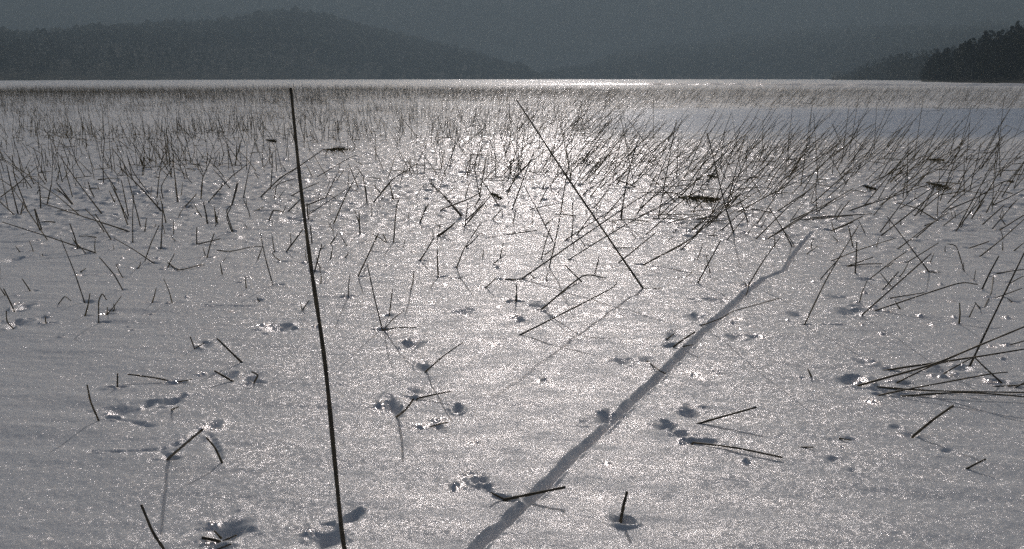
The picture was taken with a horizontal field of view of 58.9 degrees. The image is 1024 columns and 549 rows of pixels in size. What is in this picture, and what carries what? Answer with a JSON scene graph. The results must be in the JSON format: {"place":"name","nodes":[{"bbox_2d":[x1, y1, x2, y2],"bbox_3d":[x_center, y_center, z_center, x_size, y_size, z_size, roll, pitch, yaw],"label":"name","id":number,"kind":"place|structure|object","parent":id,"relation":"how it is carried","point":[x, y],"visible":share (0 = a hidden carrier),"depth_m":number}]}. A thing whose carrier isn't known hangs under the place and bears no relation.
{"place":"outdoors","nodes":[
{"label":"outdoors","id":0,"kind":"place"},
{"bbox_2d":[0,21,554,80],"bbox_3d":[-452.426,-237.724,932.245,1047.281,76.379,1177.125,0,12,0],"label":"hills","id":1,"kind":"structure","parent":0,"point":[101,70],"depth_m":681.16},
{"bbox_2d":[0,6,554,77],"bbox_3d":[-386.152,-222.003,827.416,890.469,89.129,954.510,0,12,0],"label":"woodland","id":2,"kind":"object","parent":1,"relation":"on","point":[293,26],"visible":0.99,"depth_m":793.33},
{"bbox_2d":[0,79,1023,548],"bbox_3d":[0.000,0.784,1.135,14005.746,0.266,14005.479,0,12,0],"label":"snow","id":3,"kind":"structure","parent":0,"point":[590,409],"depth_m":3.60},
{"bbox_2d":[6,165,18,213],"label":"reed stem","id":4,"kind":"object","parent":3,"relation":"on","point":[12,191],"visible":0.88,"depth_m":6.70},
{"bbox_2d":[12,155,26,207],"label":"reed stem","id":5,"kind":"object","parent":3,"relation":"on","point":[16,182],"visible":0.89,"depth_m":6.91},
{"bbox_2d":[1,166,37,196],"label":"reed stem","id":6,"kind":"object","parent":3,"relation":"on","point":[19,182],"visible":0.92,"depth_m":7.78},
{"bbox_2d":[2,222,96,252],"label":"reed stem","id":7,"kind":"object","parent":3,"relation":"on","point":[54,238],"visible":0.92,"depth_m":5.28},
{"bbox_2d":[60,238,84,302],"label":"reed stem","id":8,"kind":"object","parent":3,"relation":"on","point":[74,273],"visible":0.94,"depth_m":4.10},
{"bbox_2d":[57,152,102,213],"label":"reed stem","id":9,"kind":"object","parent":3,"relation":"on","point":[80,185],"visible":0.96,"depth_m":6.80},
{"bbox_2d":[42,203,129,231],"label":"reed stem","id":10,"kind":"object","parent":3,"relation":"on","point":[89,218],"visible":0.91,"depth_m":6.08},
{"bbox_2d":[86,385,99,420],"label":"reed stem","id":11,"kind":"object","parent":3,"relation":"on","point":[95,413],"visible":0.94,"depth_m":2.69},
{"bbox_2d":[99,257,122,290],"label":"reed stem","id":12,"kind":"object","parent":3,"relation":"on","point":[112,273],"visible":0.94,"depth_m":4.33},
{"bbox_2d":[132,193,133,242],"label":"reed stem","id":13,"kind":"object","parent":3,"relation":"on","point":[132,219],"visible":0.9,"depth_m":5.63},
{"bbox_2d":[114,238,154,263],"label":"reed stem","id":14,"kind":"object","parent":3,"relation":"on","point":[136,251],"visible":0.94,"depth_m":5.01},
{"bbox_2d":[122,170,161,211],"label":"reed stem","id":15,"kind":"object","parent":3,"relation":"on","point":[156,205],"visible":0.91,"depth_m":6.94},
{"bbox_2d":[128,374,167,380],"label":"reed stem","id":16,"kind":"object","parent":3,"relation":"on","point":[149,377],"visible":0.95,"depth_m":3.06},
{"bbox_2d":[140,504,164,548],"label":"reed stem","id":17,"kind":"object","parent":3,"relation":"on","point":[151,529],"visible":1,"depth_m":1.88},
{"bbox_2d":[156,151,163,197],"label":"reed stem","id":18,"kind":"object","parent":3,"relation":"on","point":[159,175],"visible":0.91,"depth_m":7.76},
{"bbox_2d":[160,204,162,248],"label":"reed stem","id":19,"kind":"object","parent":3,"relation":"on","point":[161,229],"visible":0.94,"depth_m":5.42},
{"bbox_2d":[173,154,178,201],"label":"reed stem","id":20,"kind":"object","parent":3,"relation":"on","point":[175,179],"visible":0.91,"depth_m":7.48},
{"bbox_2d":[166,428,203,459],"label":"reed stem","id":21,"kind":"object","parent":3,"relation":"on","point":[183,445],"visible":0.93,"depth_m":2.34},
{"bbox_2d":[201,536,220,542],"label":"reed stem","id":22,"kind":"object","parent":3,"relation":"on","point":[212,539],"visible":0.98,"depth_m":1.99},
{"bbox_2d":[206,437,222,462],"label":"reed stem","id":23,"kind":"object","parent":3,"relation":"on","point":[217,452],"visible":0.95,"depth_m":2.38},
{"bbox_2d":[214,370,233,381],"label":"reed stem","id":24,"kind":"object","parent":3,"relation":"on","point":[227,378],"visible":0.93,"depth_m":3.05},
{"bbox_2d":[217,338,242,362],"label":"reed stem","id":25,"kind":"object","parent":3,"relation":"on","point":[233,354],"visible":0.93,"depth_m":3.23},
{"bbox_2d":[217,246,261,251],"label":"reed stem","id":26,"kind":"object","parent":3,"relation":"on","point":[239,249],"visible":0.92,"depth_m":5.35},
{"bbox_2d":[260,233,272,284],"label":"reed stem","id":27,"kind":"object","parent":3,"relation":"on","point":[266,261],"visible":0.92,"depth_m":4.43},
{"bbox_2d":[265,139,276,168],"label":"plumed reed","id":28,"kind":"object","parent":3,"relation":"on","point":[271,140],"visible":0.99,"depth_m":8.40},
{"bbox_2d":[260,149,323,196],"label":"reed stem","id":29,"kind":"object","parent":3,"relation":"on","point":[287,173],"visible":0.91,"depth_m":7.77},
{"bbox_2d":[272,141,350,189],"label":"plumed reed","id":30,"kind":"object","parent":3,"relation":"on","point":[331,149],"visible":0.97,"depth_m":8.34},
{"bbox_2d":[289,88,346,548],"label":"reed stem","id":31,"kind":"object","parent":3,"relation":"on","point":[330,420],"visible":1,"depth_m":1.77},
{"bbox_2d":[357,233,378,276],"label":"reed stem","id":32,"kind":"object","parent":3,"relation":"on","point":[367,256],"visible":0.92,"depth_m":4.64},
{"bbox_2d":[367,264,382,329],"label":"reed stem","id":33,"kind":"object","parent":3,"relation":"on","point":[374,299],"visible":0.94,"depth_m":3.66},
{"bbox_2d":[373,164,416,202],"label":"reed stem","id":34,"kind":"object","parent":3,"relation":"on","point":[391,180],"visible":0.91,"depth_m":7.46},
{"bbox_2d":[392,198,398,241],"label":"reed stem","id":35,"kind":"object","parent":3,"relation":"on","point":[395,219],"visible":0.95,"depth_m":5.65},
{"bbox_2d":[395,398,413,417],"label":"reed stem","id":36,"kind":"object","parent":3,"relation":"on","point":[404,410],"visible":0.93,"depth_m":2.65},
{"bbox_2d":[415,391,451,400],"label":"reed stem","id":37,"kind":"object","parent":3,"relation":"on","point":[431,395],"visible":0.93,"depth_m":2.88},
{"bbox_2d":[424,342,462,371],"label":"reed stem","id":38,"kind":"object","parent":3,"relation":"on","point":[440,358],"visible":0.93,"depth_m":3.06},
{"bbox_2d":[430,182,462,216],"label":"reed stem","id":39,"kind":"object","parent":3,"relation":"on","point":[447,199],"visible":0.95,"depth_m":6.67},
{"bbox_2d":[440,192,479,210],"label":"reed stem","id":40,"kind":"object","parent":3,"relation":"on","point":[459,202],"visible":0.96,"depth_m":7.02},
{"bbox_2d":[456,223,480,267],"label":"reed stem","id":41,"kind":"object","parent":3,"relation":"on","point":[466,245],"visible":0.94,"depth_m":4.78},
{"bbox_2d":[464,192,502,226],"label":"plumed reed","id":42,"kind":"object","parent":3,"relation":"on","point":[496,196],"visible":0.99,"depth_m":6.24},
{"bbox_2d":[0,82,1023,538],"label":"reed bed","id":43,"kind":"object","parent":3,"relation":"on","point":[482,94],"visible":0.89,"depth_m":13.69},
{"bbox_2d":[502,486,565,501],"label":"reed stem","id":44,"kind":"object","parent":3,"relation":"on","point":[530,494],"visible":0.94,"depth_m":2.19},
{"bbox_2d":[524,185,552,240],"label":"reed stem","id":45,"kind":"object","parent":3,"relation":"on","point":[539,213],"visible":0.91,"depth_m":5.73},
{"bbox_2d":[549,153,571,266],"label":"reed stem","id":46,"kind":"object","parent":3,"relation":"on","point":[560,213],"visible":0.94,"depth_m":4.85},
{"bbox_2d":[519,281,616,334],"bbox_3d":[0.210,0.148,3.579,0.414,0.247,0.007,-1,12,-6],"label":"reed stem","id":47,"kind":"object","parent":3,"relation":"on","point":[566,311],"visible":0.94,"depth_m":3.58},
{"bbox_2d":[571,202,573,237],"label":"reed stem","id":48,"kind":"object","parent":3,"relation":"on","point":[572,219],"visible":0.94,"depth_m":5.83},
{"bbox_2d":[540,274,606,309],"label":"reed stem","id":49,"kind":"object","parent":3,"relation":"on","point":[572,283],"visible":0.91,"depth_m":3.86},
{"bbox_2d":[516,99,643,288],"bbox_3d":[0.333,-0.374,4.380,0.683,0.922,0.011,5,13,22],"label":"reed stem","id":50,"kind":"object","parent":3,"relation":"on","point":[607,236],"visible":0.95,"depth_m":4.37},
{"bbox_2d":[521,187,656,278],"bbox_3d":[0.373,-0.189,4.539,0.696,0.494,0.009,-1,12,-3],"label":"reed stem","id":51,"kind":"object","parent":3,"relation":"on","point":[526,275],"visible":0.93,"depth_m":4.54},
{"bbox_2d":[565,204,620,240],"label":"reed stem","id":52,"kind":"object","parent":3,"relation":"on","point":[590,223],"visible":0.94,"depth_m":5.78},
{"bbox_2d":[619,491,627,522],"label":"reed stem","id":53,"kind":"object","parent":3,"relation":"on","point":[623,508],"visible":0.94,"depth_m":2.09},
{"bbox_2d":[620,136,639,217],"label":"reed stem","id":54,"kind":"object","parent":3,"relation":"on","point":[629,169],"visible":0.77,"depth_m":6.65},
{"bbox_2d":[568,181,692,259],"bbox_3d":[0.661,-0.289,5.094,0.733,0.459,0.007,-2,12,-9],"label":"reed stem","id":55,"kind":"object","parent":3,"relation":"on","point":[626,224],"visible":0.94,"depth_m":5.09},
{"bbox_2d":[618,232,655,262],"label":"reed stem","id":56,"kind":"object","parent":3,"relation":"on","point":[636,248],"visible":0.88,"depth_m":5.00},
{"bbox_2d":[640,156,699,208],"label":"reed stem","id":57,"kind":"object","parent":3,"relation":"on","point":[669,183],"visible":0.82,"depth_m":7.16},
{"bbox_2d":[640,190,720,215],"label":"plumed reed","id":58,"kind":"object","parent":3,"relation":"on","point":[693,198],"visible":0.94,"depth_m":6.71},
{"bbox_2d":[672,331,695,347],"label":"reed stem","id":59,"kind":"object","parent":3,"relation":"on","point":[676,344],"visible":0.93,"depth_m":3.41},
{"bbox_2d":[642,198,746,264],"bbox_3d":[0.992,-0.220,4.966,0.601,0.389,0.011,-2,12,-9],"label":"reed stem","id":60,"kind":"object","parent":3,"relation":"on","point":[695,234],"visible":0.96,"depth_m":4.96},
{"bbox_2d":[681,202,726,249],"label":"reed stem","id":61,"kind":"object","parent":3,"relation":"on","point":[700,231],"visible":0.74,"depth_m":5.43},
{"bbox_2d":[693,174,716,212],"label":"plumed reed","id":62,"kind":"object","parent":3,"relation":"on","point":[711,176],"visible":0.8,"depth_m":6.88},
{"bbox_2d":[697,240,720,282],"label":"reed stem","id":63,"kind":"object","parent":3,"relation":"on","point":[708,262],"visible":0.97,"depth_m":4.50},
{"bbox_2d":[695,203,723,233],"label":"reed stem","id":64,"kind":"object","parent":3,"relation":"on","point":[709,219],"visible":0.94,"depth_m":6.04},
{"bbox_2d":[706,133,733,231],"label":"reed stem","id":65,"kind":"object","parent":3,"relation":"on","point":[720,186],"visible":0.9,"depth_m":6.01},
{"bbox_2d":[696,406,756,423],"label":"reed stem","id":66,"kind":"object","parent":3,"relation":"on","point":[719,417],"visible":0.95,"depth_m":2.66},
{"bbox_2d":[691,442,782,457],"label":"reed stem","id":67,"kind":"object","parent":3,"relation":"on","point":[692,443],"visible":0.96,"depth_m":2.47},
{"bbox_2d":[700,298,778,325],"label":"reed stem","id":68,"kind":"object","parent":3,"relation":"on","point":[736,310],"visible":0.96,"depth_m":3.48},
{"bbox_2d":[749,237,779,284],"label":"reed stem","id":69,"kind":"object","parent":3,"relation":"on","point":[762,262],"visible":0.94,"depth_m":4.46},
{"bbox_2d":[506,83,1023,85],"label":"snow drift","id":70,"kind":"object","parent":3,"relation":"on","point":[888,84],"visible":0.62,"depth_m":131.20},
{"bbox_2d":[756,189,780,223],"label":"reed stem","id":71,"kind":"object","parent":3,"relation":"on","point":[767,208],"visible":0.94,"depth_m":6.41},
{"bbox_2d":[752,128,804,178],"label":"reed stem","id":72,"kind":"object","parent":3,"relation":"on","point":[775,156],"visible":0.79,"depth_m":9.32},
{"bbox_2d":[769,208,791,246],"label":"reed stem","id":73,"kind":"object","parent":3,"relation":"on","point":[781,228],"visible":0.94,"depth_m":5.53},
{"bbox_2d":[756,193,804,238],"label":"reed stem","id":74,"kind":"object","parent":3,"relation":"on","point":[780,214],"visible":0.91,"depth_m":5.83},
{"bbox_2d":[767,131,813,187],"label":"reed stem","id":75,"kind":"object","parent":3,"relation":"on","point":[786,160],"visible":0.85,"depth_m":8.51},
{"bbox_2d":[777,185,816,210],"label":"reed stem","id":76,"kind":"object","parent":3,"relation":"on","point":[794,199],"visible":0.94,"depth_m":7.03},
{"bbox_2d":[768,202,828,238],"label":"reed stem","id":77,"kind":"object","parent":3,"relation":"on","point":[794,221],"visible":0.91,"depth_m":5.84},
{"bbox_2d":[793,188,853,219],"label":"reed stem","id":78,"kind":"object","parent":3,"relation":"on","point":[822,205],"visible":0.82,"depth_m":6.57},
{"bbox_2d":[798,215,853,219],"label":"reed stem","id":79,"kind":"object","parent":3,"relation":"on","point":[826,217],"visible":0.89,"depth_m":6.62},
{"bbox_2d":[803,225,858,325],"bbox_3d":[1.300,0.021,3.713,0.202,0.451,0.007,1,12,2],"label":"reed stem","id":80,"kind":"object","parent":3,"relation":"on","point":[827,278],"visible":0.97,"depth_m":3.71},
{"bbox_2d":[810,213,871,218],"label":"reed stem","id":81,"kind":"object","parent":3,"relation":"on","point":[836,215],"visible":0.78,"depth_m":6.71},
{"bbox_2d":[811,156,872,203],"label":"reed stem","id":82,"kind":"object","parent":3,"relation":"on","point":[840,178],"visible":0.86,"depth_m":7.38},
{"bbox_2d":[812,185,876,213],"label":"plumed reed","id":83,"kind":"object","parent":3,"relation":"on","point":[871,188],"visible":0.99,"depth_m":6.86},
{"bbox_2d":[831,238,894,260],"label":"reed stem","id":84,"kind":"object","parent":3,"relation":"on","point":[861,249],"visible":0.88,"depth_m":5.12},
{"bbox_2d":[848,184,927,210],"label":"reed stem","id":85,"kind":"object","parent":3,"relation":"on","point":[885,198],"visible":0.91,"depth_m":7.03},
{"bbox_2d":[869,251,906,279],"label":"reed stem","id":86,"kind":"object","parent":3,"relation":"on","point":[886,265],"visible":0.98,"depth_m":4.67},
{"bbox_2d":[880,194,908,231],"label":"reed stem","id":87,"kind":"object","parent":3,"relation":"on","point":[893,214],"visible":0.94,"depth_m":6.04},
{"bbox_2d":[861,253,930,315],"bbox_3d":[1.530,0.064,3.648,0.010,0.404,0.523,-1,12,-5],"label":"reed stem","id":88,"kind":"object","parent":3,"relation":"on","point":[879,299],"visible":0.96,"depth_m":3.63},
{"bbox_2d":[890,156,921,190],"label":"reed stem","id":89,"kind":"object","parent":3,"relation":"on","point":[904,176],"visible":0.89,"depth_m":8.29},
{"bbox_2d":[862,181,951,205],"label":"plumed reed","id":90,"kind":"object","parent":3,"relation":"on","point":[940,186],"visible":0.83,"depth_m":7.02},
{"bbox_2d":[887,217,929,271],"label":"reed stem","id":91,"kind":"object","parent":3,"relation":"on","point":[909,246],"visible":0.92,"depth_m":4.84},
{"bbox_2d":[881,182,955,235],"bbox_3d":[2.659,-0.416,5.956,0.488,0.376,0.011,-1,12,-5],"label":"reed stem","id":92,"kind":"object","parent":3,"relation":"on","point":[914,209],"visible":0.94,"depth_m":5.95},
{"bbox_2d":[897,212,948,248],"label":"reed stem","id":93,"kind":"object","parent":3,"relation":"on","point":[921,231],"visible":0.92,"depth_m":5.49},
{"bbox_2d":[874,282,977,310],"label":"reed stem","id":94,"kind":"object","parent":3,"relation":"on","point":[923,294],"visible":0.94,"depth_m":3.99},
{"bbox_2d":[909,156,945,173],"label":"plumed reed","id":95,"kind":"object","parent":3,"relation":"on","point":[934,159],"visible":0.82,"depth_m":9.44},
{"bbox_2d":[896,358,965,383],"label":"reed stem","id":96,"kind":"object","parent":3,"relation":"on","point":[897,382],"visible":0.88,"depth_m":3.03},
{"bbox_2d":[911,405,953,437],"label":"reed stem","id":97,"kind":"object","parent":3,"relation":"on","point":[930,422],"visible":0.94,"depth_m":2.58},
{"bbox_2d":[914,181,959,215],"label":"reed stem","id":98,"kind":"object","parent":3,"relation":"on","point":[935,198],"visible":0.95,"depth_m":6.74},
{"bbox_2d":[857,326,1023,385],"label":"reed stem","id":99,"kind":"object","parent":3,"relation":"on","point":[918,368],"visible":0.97,"depth_m":2.98},
{"bbox_2d":[878,372,1007,395],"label":"reed stem","id":100,"kind":"object","parent":3,"relation":"on","point":[939,383],"visible":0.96,"depth_m":2.90},
{"bbox_2d":[877,386,1023,392],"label":"reed stem","id":101,"kind":"object","parent":3,"relation":"on","point":[946,390],"visible":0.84,"depth_m":2.94},
{"bbox_2d":[883,349,1023,370],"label":"reed stem","id":102,"kind":"object","parent":3,"relation":"on","point":[910,366],"visible":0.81,"depth_m":3.17},
{"bbox_2d":[943,357,971,373],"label":"reed stem","id":103,"kind":"object","parent":3,"relation":"on","point":[957,365],"visible":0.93,"depth_m":3.10},
{"bbox_2d":[900,391,1023,396],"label":"reed stem","id":104,"kind":"object","parent":3,"relation":"on","point":[957,392],"visible":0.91,"depth_m":2.90},
{"bbox_2d":[941,178,993,213],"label":"reed stem","id":105,"kind":"object","parent":3,"relation":"on","point":[963,194],"visible":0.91,"depth_m":6.90},
{"bbox_2d":[955,197,984,230],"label":"reed stem","id":106,"kind":"object","parent":3,"relation":"on","point":[968,214],"visible":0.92,"depth_m":6.10},
{"bbox_2d":[966,458,985,468],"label":"reed stem","id":107,"kind":"object","parent":3,"relation":"on","point":[974,464],"visible":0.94,"depth_m":2.36},
{"bbox_2d":[949,180,1011,209],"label":"reed stem","id":108,"kind":"object","parent":3,"relation":"on","point":[978,196],"visible":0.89,"depth_m":7.12},
{"bbox_2d":[974,357,1002,383],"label":"reed stem","id":109,"kind":"object","parent":3,"relation":"on","point":[994,376],"visible":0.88,"depth_m":3.05},
{"bbox_2d":[981,256,998,288],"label":"reed stem","id":110,"kind":"object","parent":3,"relation":"on","point":[989,273],"visible":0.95,"depth_m":4.43},
{"bbox_2d":[968,253,1023,366],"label":"reed stem","id":111,"kind":"object","parent":3,"relation":"on","point":[981,341],"visible":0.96,"depth_m":3.21},
{"bbox_2d":[979,219,1023,256],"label":"reed stem","id":112,"kind":"object","parent":3,"relation":"on","point":[1000,240],"visible":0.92,"depth_m":5.25},
{"bbox_2d":[0,0,1023,72],"bbox_3d":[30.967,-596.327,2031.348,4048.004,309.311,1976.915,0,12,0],"label":"hills","id":113,"kind":"structure","parent":0,"point":[495,47],"depth_m":1597.75},
{"bbox_2d":[0,0,1023,69],"bbox_3d":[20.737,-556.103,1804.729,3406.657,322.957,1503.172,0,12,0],"label":"woodland","id":114,"kind":"object","parent":113,"relation":"on","point":[677,5],"visible":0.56,"depth_m":1588.49},
{"bbox_2d":[557,40,958,78],"bbox_3d":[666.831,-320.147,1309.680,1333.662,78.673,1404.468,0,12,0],"label":"hills","id":115,"kind":"structure","parent":0,"point":[713,74],"depth_m":915.03},
{"bbox_2d":[537,19,1023,78],"bbox_3d":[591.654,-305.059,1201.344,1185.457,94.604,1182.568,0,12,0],"label":"woodland","id":116,"kind":"object","parent":115,"relation":"on","point":[783,52],"visible":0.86,"depth_m":1008.02},
{"bbox_2d":[834,73,962,80],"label":"hills","id":117,"kind":"structure","parent":0,"point":[835,77],"depth_m":563.08},
{"bbox_2d":[831,37,981,79],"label":"woodland","id":118,"kind":"object","parent":117,"relation":"on","point":[904,68],"visible":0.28,"depth_m":475.91},
{"bbox_2d":[921,71,1023,83],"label":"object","id":119,"kind":"structure","parent":0,"point":[1020,79],"depth_m":210.61},
{"bbox_2d":[919,20,1023,80],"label":"woodland","id":120,"kind":"object","parent":119,"relation":"on","point":[986,64],"visible":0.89,"depth_m":217.28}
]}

